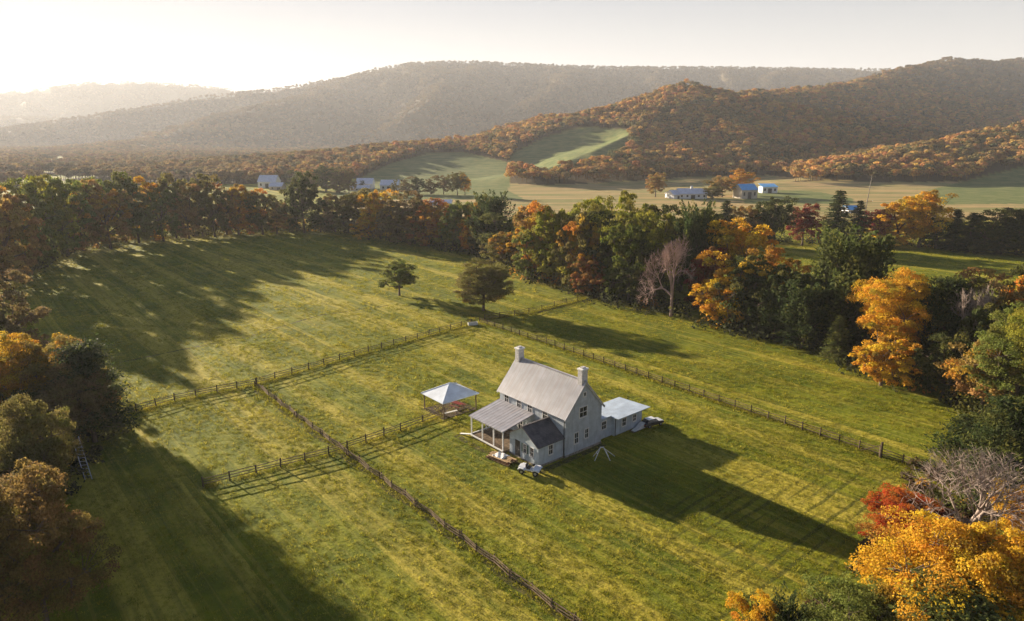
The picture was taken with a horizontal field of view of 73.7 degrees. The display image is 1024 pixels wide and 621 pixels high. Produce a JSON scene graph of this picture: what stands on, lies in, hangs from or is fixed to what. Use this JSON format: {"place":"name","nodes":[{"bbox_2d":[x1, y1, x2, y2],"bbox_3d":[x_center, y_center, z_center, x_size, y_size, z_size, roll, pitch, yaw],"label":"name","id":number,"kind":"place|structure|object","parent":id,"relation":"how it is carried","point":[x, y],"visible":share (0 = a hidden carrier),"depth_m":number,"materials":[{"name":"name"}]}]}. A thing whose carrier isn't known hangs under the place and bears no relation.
{"place":"outdoors","nodes":[
{"label":"outdoors","id":0,"kind":"place"},
{"bbox_2d":[254,388,572,620],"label":"path","id":1,"kind":"structure","parent":0,"point":[519,589],"depth_m":67.74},
{"bbox_2d":[254,380,581,620],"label":"stacked rail fence","id":2,"kind":"object","parent":1,"relation":"on","point":[436,517],"visible":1,"depth_m":69.04,"materials":[{"name":"brown wood"}]},
{"bbox_2d":[0,60,1023,620],"bbox_3d":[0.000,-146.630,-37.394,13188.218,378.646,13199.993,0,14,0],"label":"ground","id":3,"kind":"structure","parent":0,"point":[994,186],"depth_m":97.32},
{"bbox_2d":[0,229,33,290],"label":"broadleaf tree","id":4,"kind":"object","parent":3,"relation":"on","point":[5,257],"visible":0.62,"depth_m":163.80,"materials":[{"name":"brown plant"}]},
{"bbox_2d":[0,197,42,282],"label":"broadleaf tree","id":5,"kind":"object","parent":3,"relation":"on","point":[15,217],"visible":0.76,"depth_m":174.21,"materials":[{"name":"brown plant"}]},
{"bbox_2d":[0,186,50,275],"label":"broadleaf tree","id":6,"kind":"object","parent":3,"relation":"on","point":[31,223],"visible":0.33,"depth_m":190.31,"materials":[{"name":"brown plant"}]},
{"bbox_2d":[0,269,51,349],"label":"broadleaf tree","id":7,"kind":"object","parent":3,"relation":"on","point":[14,326],"visible":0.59,"depth_m":116.28,"materials":[{"name":"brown plant"}]},
{"bbox_2d":[0,469,62,610],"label":"broadleaf tree","id":8,"kind":"object","parent":3,"relation":"on","point":[3,482],"visible":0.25,"depth_m":50.35,"materials":[{"name":"brown plant"}]},
{"bbox_2d":[0,331,63,425],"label":"broadleaf tree","id":9,"kind":"object","parent":3,"relation":"on","point":[8,364],"visible":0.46,"depth_m":84.13,"materials":[{"name":"orange plant"}]},
{"bbox_2d":[0,418,66,509],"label":"broadleaf tree","id":10,"kind":"object","parent":3,"relation":"on","point":[5,465],"visible":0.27,"depth_m":61.87,"materials":[{"name":"brown plant"}]},
{"bbox_2d":[0,177,71,263],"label":"broadleaf tree","id":11,"kind":"object","parent":3,"relation":"on","point":[46,218],"visible":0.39,"depth_m":201.26,"materials":[{"name":"brown plant"}]},
{"bbox_2d":[0,393,86,493],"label":"broadleaf tree","id":12,"kind":"object","parent":3,"relation":"on","point":[38,420],"visible":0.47,"depth_m":64.45,"materials":[{"name":"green plant"}]},
{"bbox_2d":[18,174,79,260],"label":"broadleaf tree","id":13,"kind":"object","parent":3,"relation":"on","point":[54,202],"visible":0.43,"depth_m":210.70,"materials":[{"name":"green plant"}]},
{"bbox_2d":[0,457,123,620],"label":"broadleaf tree","id":14,"kind":"object","parent":3,"relation":"on","point":[40,570],"visible":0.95,"depth_m":50.20,"materials":[{"name":"brown plant"}]},
{"bbox_2d":[4,332,122,431],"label":"broadleaf tree","id":15,"kind":"object","parent":3,"relation":"on","point":[30,370],"visible":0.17,"depth_m":85.11,"materials":[{"name":"brown plant"}]},
{"bbox_2d":[35,174,96,255],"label":"broadleaf tree","id":16,"kind":"object","parent":3,"relation":"on","point":[87,213],"visible":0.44,"depth_m":220.02,"materials":[{"name":"green plant"}]},
{"bbox_2d":[0,415,132,617],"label":"undergrowth","id":17,"kind":"object","parent":3,"relation":"on","point":[74,464],"visible":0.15,"depth_m":81.66,"materials":[{"name":"green plant"}]},
{"bbox_2d":[30,362,116,448],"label":"broadleaf tree","id":18,"kind":"object","parent":3,"relation":"on","point":[59,390],"visible":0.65,"depth_m":82.18,"materials":[{"name":"green plant"}]},
{"bbox_2d":[65,179,104,250],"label":"broadleaf tree","id":19,"kind":"object","parent":3,"relation":"on","point":[97,218],"visible":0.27,"depth_m":229.34,"materials":[{"name":"brown plant"}]},
{"bbox_2d":[30,333,149,442],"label":"pine tree","id":20,"kind":"object","parent":3,"relation":"on","point":[78,353],"visible":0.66,"depth_m":84.89,"materials":[{"name":"green plant"}]},
{"bbox_2d":[73,188,134,248],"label":"broadleaf tree","id":21,"kind":"object","parent":3,"relation":"on","point":[96,202],"visible":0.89,"depth_m":233.84,"materials":[{"name":"brown plant"}]},
{"bbox_2d":[113,180,159,242],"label":"broadleaf tree","id":22,"kind":"object","parent":3,"relation":"on","point":[140,231],"visible":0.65,"depth_m":246.75,"materials":[{"name":"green plant"}]},
{"bbox_2d":[135,188,182,241],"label":"broadleaf tree","id":23,"kind":"object","parent":3,"relation":"on","point":[173,222],"visible":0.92,"depth_m":250.82,"materials":[{"name":"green plant"}]},
{"bbox_2d":[165,183,207,238],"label":"broadleaf tree","id":24,"kind":"object","parent":3,"relation":"on","point":[183,212],"visible":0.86,"depth_m":255.81,"materials":[{"name":"brown plant"}]},
{"bbox_2d":[182,172,220,235],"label":"broadleaf tree","id":25,"kind":"object","parent":3,"relation":"on","point":[201,183],"visible":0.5,"depth_m":263.33,"materials":[{"name":"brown plant"}]},
{"bbox_2d":[191,188,231,236],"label":"broadleaf tree","id":26,"kind":"object","parent":3,"relation":"on","point":[206,200],"visible":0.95,"depth_m":261.75,"materials":[{"name":"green plant"}]},
{"bbox_2d":[218,183,250,234],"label":"broadleaf tree","id":27,"kind":"object","parent":3,"relation":"on","point":[235,189],"visible":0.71,"depth_m":266.39,"materials":[{"name":"green plant"}]},
{"bbox_2d":[6,219,485,289],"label":"undergrowth","id":28,"kind":"object","parent":3,"relation":"on","point":[40,267],"visible":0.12,"depth_m":236.00,"materials":[{"name":"green plant"}]},
{"bbox_2d":[229,188,267,234],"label":"broadleaf tree","id":29,"kind":"object","parent":3,"relation":"on","point":[247,224],"visible":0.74,"depth_m":268.02,"materials":[{"name":"brown plant"}]},
{"bbox_2d":[242,192,283,234],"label":"broadleaf tree","id":30,"kind":"object","parent":3,"relation":"on","point":[258,221],"visible":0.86,"depth_m":267.92,"materials":[{"name":"green plant"}]},
{"bbox_2d":[279,171,327,232],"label":"broadleaf tree","id":31,"kind":"object","parent":3,"relation":"on","point":[300,183],"visible":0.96,"depth_m":272.55,"materials":[{"name":"green plant"}]},
{"bbox_2d":[201,408,444,486],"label":"split rail fence","id":32,"kind":"object","parent":3,"relation":"on","point":[304,459],"visible":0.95,"depth_m":83.05,"materials":[{"name":"brown wood"}]},
{"bbox_2d":[333,187,388,233],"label":"broadleaf tree","id":33,"kind":"object","parent":3,"relation":"on","point":[353,210],"visible":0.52,"depth_m":262.27,"materials":[{"name":"brown plant"}]},
{"bbox_2d":[356,189,397,238],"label":"broadleaf tree","id":34,"kind":"object","parent":3,"relation":"on","point":[374,203],"visible":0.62,"depth_m":255.62,"materials":[{"name":"orange plant"}]},
{"bbox_2d":[371,190,422,242],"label":"broadleaf tree","id":35,"kind":"object","parent":3,"relation":"on","point":[381,219],"visible":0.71,"depth_m":246.53,"materials":[{"name":"brown plant"}]},
{"bbox_2d":[377,258,418,295],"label":"broadleaf tree","id":36,"kind":"object","parent":3,"relation":"on","point":[405,276],"visible":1,"depth_m":165.15,"materials":[{"name":"green plant"}]},
{"bbox_2d":[384,196,432,244],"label":"broadleaf tree","id":37,"kind":"object","parent":3,"relation":"on","point":[417,201],"visible":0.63,"depth_m":244.38,"materials":[{"name":"brown plant"}]},
{"bbox_2d":[405,197,444,245],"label":"broadleaf tree","id":38,"kind":"object","parent":3,"relation":"on","point":[422,236],"visible":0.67,"depth_m":237.70,"materials":[{"name":"brown plant"}]},
{"bbox_2d":[421,382,478,419],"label":"gazebo","id":39,"kind":"object","parent":3,"relation":"on","point":[448,394],"visible":0.98,"depth_m":96.81,"materials":[{"name":"white metal"}]},
{"bbox_2d":[438,200,478,250],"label":"broadleaf tree","id":40,"kind":"object","parent":3,"relation":"on","point":[454,212],"visible":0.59,"depth_m":229.65,"materials":[{"name":"green plant"}]},
{"bbox_2d":[452,258,516,310],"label":"broadleaf tree","id":41,"kind":"object","parent":3,"relation":"on","point":[479,287],"visible":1,"depth_m":149.73,"materials":[{"name":"green plant"}]},
{"bbox_2d":[464,189,518,248],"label":"evergreen tree","id":42,"kind":"object","parent":3,"relation":"on","point":[493,203],"visible":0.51,"depth_m":217.96,"materials":[{"name":"green plant"}]},
{"bbox_2d":[479,231,514,265],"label":"broadleaf tree","id":43,"kind":"object","parent":3,"relation":"on","point":[499,244],"visible":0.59,"depth_m":199.59,"materials":[{"name":"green plant"}]},
{"bbox_2d":[0,56,1023,185],"bbox_3d":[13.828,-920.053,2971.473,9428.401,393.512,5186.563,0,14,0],"label":"hillside woodland","id":44,"kind":"object","parent":3,"relation":"on","point":[958,154],"visible":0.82,"depth_m":1068.52,"materials":[{"name":"brown plant"}]},
{"bbox_2d":[511,226,545,279],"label":"broadleaf tree","id":45,"kind":"object","parent":3,"relation":"on","point":[521,262],"visible":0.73,"depth_m":182.70,"materials":[{"name":"green plant"}]},
{"bbox_2d":[505,203,552,268],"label":"broadleaf tree","id":46,"kind":"object","parent":3,"relation":"on","point":[520,214],"visible":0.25,"depth_m":189.04,"materials":[{"name":"orange plant"}]},
{"bbox_2d":[521,206,575,280],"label":"broadleaf tree","id":47,"kind":"object","parent":3,"relation":"on","point":[541,226],"visible":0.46,"depth_m":177.63,"materials":[{"name":"green plant"}]},
{"bbox_2d":[460,345,649,465],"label":"farmhouse","id":48,"kind":"object","parent":3,"relation":"on","point":[535,413],"visible":1,"depth_m":85.54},
{"bbox_2d":[537,199,600,284],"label":"broadleaf tree","id":49,"kind":"object","parent":3,"relation":"on","point":[577,207],"visible":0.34,"depth_m":175.23,"materials":[{"name":"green plant"}]},
{"bbox_2d":[547,211,597,289],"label":"broadleaf tree","id":50,"kind":"object","parent":3,"relation":"on","point":[581,241],"visible":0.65,"depth_m":169.54,"materials":[{"name":"green plant"}]},
{"bbox_2d":[569,255,606,294],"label":"broadleaf tree","id":51,"kind":"object","parent":3,"relation":"on","point":[589,269],"visible":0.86,"depth_m":165.13,"materials":[{"name":"brown plant"}]},
{"bbox_2d":[583,211,632,287],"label":"broadleaf tree","id":52,"kind":"object","parent":3,"relation":"on","point":[602,249],"visible":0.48,"depth_m":166.62,"materials":[{"name":"green plant"}]},
{"bbox_2d":[600,219,659,300],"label":"broadleaf tree","id":53,"kind":"object","parent":3,"relation":"on","point":[612,271],"visible":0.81,"depth_m":158.26,"materials":[{"name":"green plant"}]},
{"bbox_2d":[596,190,663,264],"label":"broadleaf tree","id":54,"kind":"object","parent":3,"relation":"on","point":[622,217],"visible":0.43,"depth_m":175.19,"materials":[{"name":"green plant"}]},
{"bbox_2d":[616,236,670,305],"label":"broadleaf tree","id":55,"kind":"object","parent":3,"relation":"on","point":[633,285],"visible":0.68,"depth_m":154.98,"materials":[{"name":"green plant"}]},
{"bbox_2d":[636,210,684,289],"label":"broadleaf tree","id":56,"kind":"object","parent":3,"relation":"on","point":[660,237],"visible":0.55,"depth_m":165.18,"materials":[{"name":"green plant"}]},
{"bbox_2d":[635,236,696,316],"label":"bare tree","id":57,"kind":"object","parent":3,"relation":"on","point":[678,250],"visible":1,"depth_m":147.23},
{"bbox_2d":[479,317,880,452],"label":"split rail fence","id":58,"kind":"object","parent":3,"relation":"on","point":[820,428],"visible":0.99,"depth_m":102.45,"materials":[{"name":"brown wood"}]},
{"bbox_2d":[668,198,725,291],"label":"evergreen tree","id":59,"kind":"object","parent":3,"relation":"on","point":[695,226],"visible":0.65,"depth_m":157.73,"materials":[{"name":"green plant"}]},
{"bbox_2d":[683,246,733,307],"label":"broadleaf tree","id":60,"kind":"object","parent":3,"relation":"on","point":[700,269],"visible":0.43,"depth_m":151.68,"materials":[{"name":"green plant"}]},
{"bbox_2d":[688,250,754,325],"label":"broadleaf tree","id":61,"kind":"object","parent":3,"relation":"on","point":[708,289],"visible":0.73,"depth_m":138.49,"materials":[{"name":"orange plant"}]},
{"bbox_2d":[709,254,772,328],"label":"broadleaf tree","id":62,"kind":"object","parent":3,"relation":"on","point":[749,270],"visible":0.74,"depth_m":134.38,"materials":[{"name":"green plant"}]},
{"bbox_2d":[705,217,778,286],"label":"broadleaf tree","id":63,"kind":"object","parent":3,"relation":"on","point":[737,242],"visible":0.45,"depth_m":157.68,"materials":[{"name":"orange plant"}]},
{"bbox_2d":[474,248,1019,417],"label":"undergrowth","id":64,"kind":"object","parent":3,"relation":"on","point":[608,296],"visible":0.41,"depth_m":139.50,"materials":[{"name":"green plant"}]},
{"bbox_2d":[721,588,780,620],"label":"broadleaf tree","id":65,"kind":"object","parent":3,"relation":"on","point":[763,598],"visible":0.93,"depth_m":47.37,"materials":[{"name":"orange plant"}]},
{"bbox_2d":[726,263,793,330],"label":"broadleaf tree","id":66,"kind":"object","parent":3,"relation":"on","point":[754,317],"visible":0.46,"depth_m":134.28,"materials":[{"name":"green plant"}]},
{"bbox_2d":[752,287,788,337],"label":"cedar tree","id":67,"kind":"object","parent":3,"relation":"on","point":[774,304],"visible":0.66,"depth_m":128.79,"materials":[{"name":"green plant"}]},
{"bbox_2d":[755,195,798,246],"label":"broadleaf tree","id":68,"kind":"object","parent":3,"relation":"on","point":[780,215],"visible":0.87,"depth_m":235.90,"materials":[{"name":"green plant"}]},
{"bbox_2d":[746,270,810,337],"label":"broadleaf tree","id":69,"kind":"object","parent":3,"relation":"on","point":[776,286],"visible":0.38,"depth_m":129.19,"materials":[{"name":"green plant"}]},
{"bbox_2d":[745,245,813,284],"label":"broadleaf tree","id":70,"kind":"object","parent":3,"relation":"on","point":[772,256],"visible":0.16,"depth_m":140.72,"materials":[{"name":"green plant"}]},
{"bbox_2d":[743,580,820,620],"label":"evergreen tree","id":71,"kind":"object","parent":3,"relation":"on","point":[783,614],"visible":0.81,"depth_m":47.36,"materials":[{"name":"green plant"}]},
{"bbox_2d":[769,273,823,353],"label":"spruce tree","id":72,"kind":"object","parent":3,"relation":"on","point":[790,340],"visible":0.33,"depth_m":125.76,"materials":[{"name":"green plant"}]},
{"bbox_2d":[785,203,826,245],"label":"broadleaf tree","id":73,"kind":"object","parent":3,"relation":"on","point":[805,224],"visible":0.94,"depth_m":241.01,"materials":[{"name":"red plant"}]},
{"bbox_2d":[772,278,840,347],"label":"cedar tree","id":74,"kind":"object","parent":3,"relation":"on","point":[809,301],"visible":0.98,"depth_m":122.69,"materials":[{"name":"green plant"}]},
{"bbox_2d":[815,315,855,366],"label":"spruce tree","id":75,"kind":"object","parent":3,"relation":"on","point":[834,343],"visible":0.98,"depth_m":117.39,"materials":[{"name":"green plant"}]},
{"bbox_2d":[817,190,853,240],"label":"spruce tree","id":76,"kind":"object","parent":3,"relation":"on","point":[834,220],"visible":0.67,"depth_m":249.04,"materials":[{"name":"green plant"}]},
{"bbox_2d":[790,223,897,331],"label":"cedar tree","id":77,"kind":"object","parent":3,"relation":"on","point":[848,260],"visible":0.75,"depth_m":122.11,"materials":[{"name":"green plant"}]},
{"bbox_2d":[796,571,896,620],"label":"broadleaf tree","id":78,"kind":"object","parent":3,"relation":"on","point":[848,604],"visible":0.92,"depth_m":47.47,"materials":[{"name":"green plant"}]},
{"bbox_2d":[841,269,882,348],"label":"spruce tree","id":79,"kind":"object","parent":3,"relation":"on","point":[855,332],"visible":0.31,"depth_m":122.77,"materials":[{"name":"green plant"}]},
{"bbox_2d":[847,313,922,386],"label":"broadleaf tree","id":80,"kind":"object","parent":3,"relation":"on","point":[880,350],"visible":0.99,"depth_m":105.28,"materials":[{"name":"orange plant"}]},
{"bbox_2d":[845,266,940,354],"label":"broadleaf tree","id":81,"kind":"object","parent":3,"relation":"on","point":[888,301],"visible":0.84,"depth_m":109.88,"materials":[{"name":"orange plant"}]},
{"bbox_2d":[802,456,984,614],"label":"undergrowth","id":82,"kind":"object","parent":3,"relation":"on","point":[925,487],"visible":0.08,"depth_m":72.89,"materials":[{"name":"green plant"}]},
{"bbox_2d":[855,482,943,545],"bbox_3d":[36.775,19.743,65.036,8.184,5.826,6.987,1,14,6],"label":"shrub","id":83,"kind":"object","parent":3,"relation":"on","point":[894,497],"visible":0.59,"depth_m":64.62,"materials":[{"name":"red plant"}]},
{"bbox_2d":[871,194,941,245],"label":"broadleaf tree","id":84,"kind":"object","parent":3,"relation":"on","point":[902,216],"visible":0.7,"depth_m":238.30,"materials":[{"name":"orange plant"}]},
{"bbox_2d":[888,189,958,247],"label":"broadleaf tree","id":85,"kind":"object","parent":3,"relation":"on","point":[920,211],"visible":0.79,"depth_m":235.43,"materials":[{"name":"orange plant"}]},
{"bbox_2d":[844,505,1023,620],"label":"broadleaf tree","id":86,"kind":"object","parent":3,"relation":"on","point":[900,548],"visible":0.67,"depth_m":48.30,"materials":[{"name":"orange plant"}]},
{"bbox_2d":[901,274,979,366],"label":"pine tree","id":87,"kind":"object","parent":3,"relation":"on","point":[943,316],"visible":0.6,"depth_m":107.23,"materials":[{"name":"green plant"}]},
{"bbox_2d":[912,333,969,394],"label":"broadleaf tree","id":88,"kind":"object","parent":3,"relation":"on","point":[944,340],"visible":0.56,"depth_m":101.98,"materials":[{"name":"green plant"}]},
{"bbox_2d":[911,409,1012,485],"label":"tree","id":89,"kind":"object","parent":3,"relation":"on","point":[963,421],"visible":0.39,"depth_m":75.80,"materials":[{"name":"green plant"}]},
{"bbox_2d":[901,442,1023,547],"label":"bare tree","id":90,"kind":"object","parent":3,"relation":"on","point":[977,516],"visible":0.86,"depth_m":61.14,"materials":[{"name":"grey plant"}]},
{"bbox_2d":[948,212,989,254],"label":"spruce tree","id":91,"kind":"object","parent":3,"relation":"on","point":[971,225],"visible":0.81,"depth_m":229.43,"materials":[{"name":"green plant"}]},
{"bbox_2d":[947,285,1002,377],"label":"bare tree","id":92,"kind":"object","parent":3,"relation":"on","point":[973,303],"visible":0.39,"depth_m":103.80,"materials":[{"name":"grey plant"}]},
{"bbox_2d":[930,518,1023,620],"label":"broadleaf tree","id":93,"kind":"object","parent":3,"relation":"on","point":[1012,543],"visible":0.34,"depth_m":46.65,"materials":[{"name":"yellow plant"}]},
{"bbox_2d":[933,339,1023,412],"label":"broadleaf tree","id":94,"kind":"object","parent":3,"relation":"on","point":[957,363],"visible":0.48,"depth_m":94.33,"materials":[{"name":"orange plant"}]},
{"bbox_2d":[935,391,1023,520],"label":"tree","id":95,"kind":"object","parent":3,"relation":"on","point":[1004,434],"visible":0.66,"depth_m":67.13,"materials":[{"name":"green plant"}]},
{"bbox_2d":[938,302,1023,389],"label":"broadleaf tree","id":96,"kind":"object","parent":3,"relation":"on","point":[980,315],"visible":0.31,"depth_m":101.31,"materials":[{"name":"green plant"}]},
{"bbox_2d":[951,208,1015,252],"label":"broadleaf tree","id":97,"kind":"object","parent":3,"relation":"on","point":[991,233],"visible":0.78,"depth_m":225.88,"materials":[{"name":"green plant"}]},
{"bbox_2d":[954,267,1023,338],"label":"broadleaf tree","id":98,"kind":"object","parent":3,"relation":"on","point":[1013,296],"visible":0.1,"depth_m":112.26,"materials":[{"name":"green plant"}]},
{"bbox_2d":[961,301,1023,403],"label":"broadleaf tree","id":99,"kind":"object","parent":3,"relation":"on","point":[1001,343],"visible":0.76,"depth_m":91.35,"materials":[{"name":"green plant"}]},
{"bbox_2d":[981,207,1023,255],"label":"spruce tree","id":100,"kind":"object","parent":3,"relation":"on","point":[1003,222],"visible":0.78,"depth_m":224.22,"materials":[{"name":"green plant"}]},
{"bbox_2d":[986,479,1023,540],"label":"broadleaf tree","id":101,"kind":"object","parent":3,"relation":"on","point":[1008,523],"visible":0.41,"depth_m":62.15,"materials":[{"name":"yellow plant"}]},
{"bbox_2d":[1003,307,1023,382],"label":"broadleaf tree","id":102,"kind":"object","parent":3,"relation":"on","point":[1017,332],"visible":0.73,"depth_m":89.37,"materials":[{"name":"green plant"}]},
{"bbox_2d":[0,0,1023,93],"label":"sky","id":103,"kind":"structure","parent":0,"point":[240,45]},
{"bbox_2d":[873,557,1021,620],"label":"tree","id":104,"kind":"object","parent":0,"point":[984,605],"visible":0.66,"depth_m":44.69,"materials":[{"name":"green plant"}]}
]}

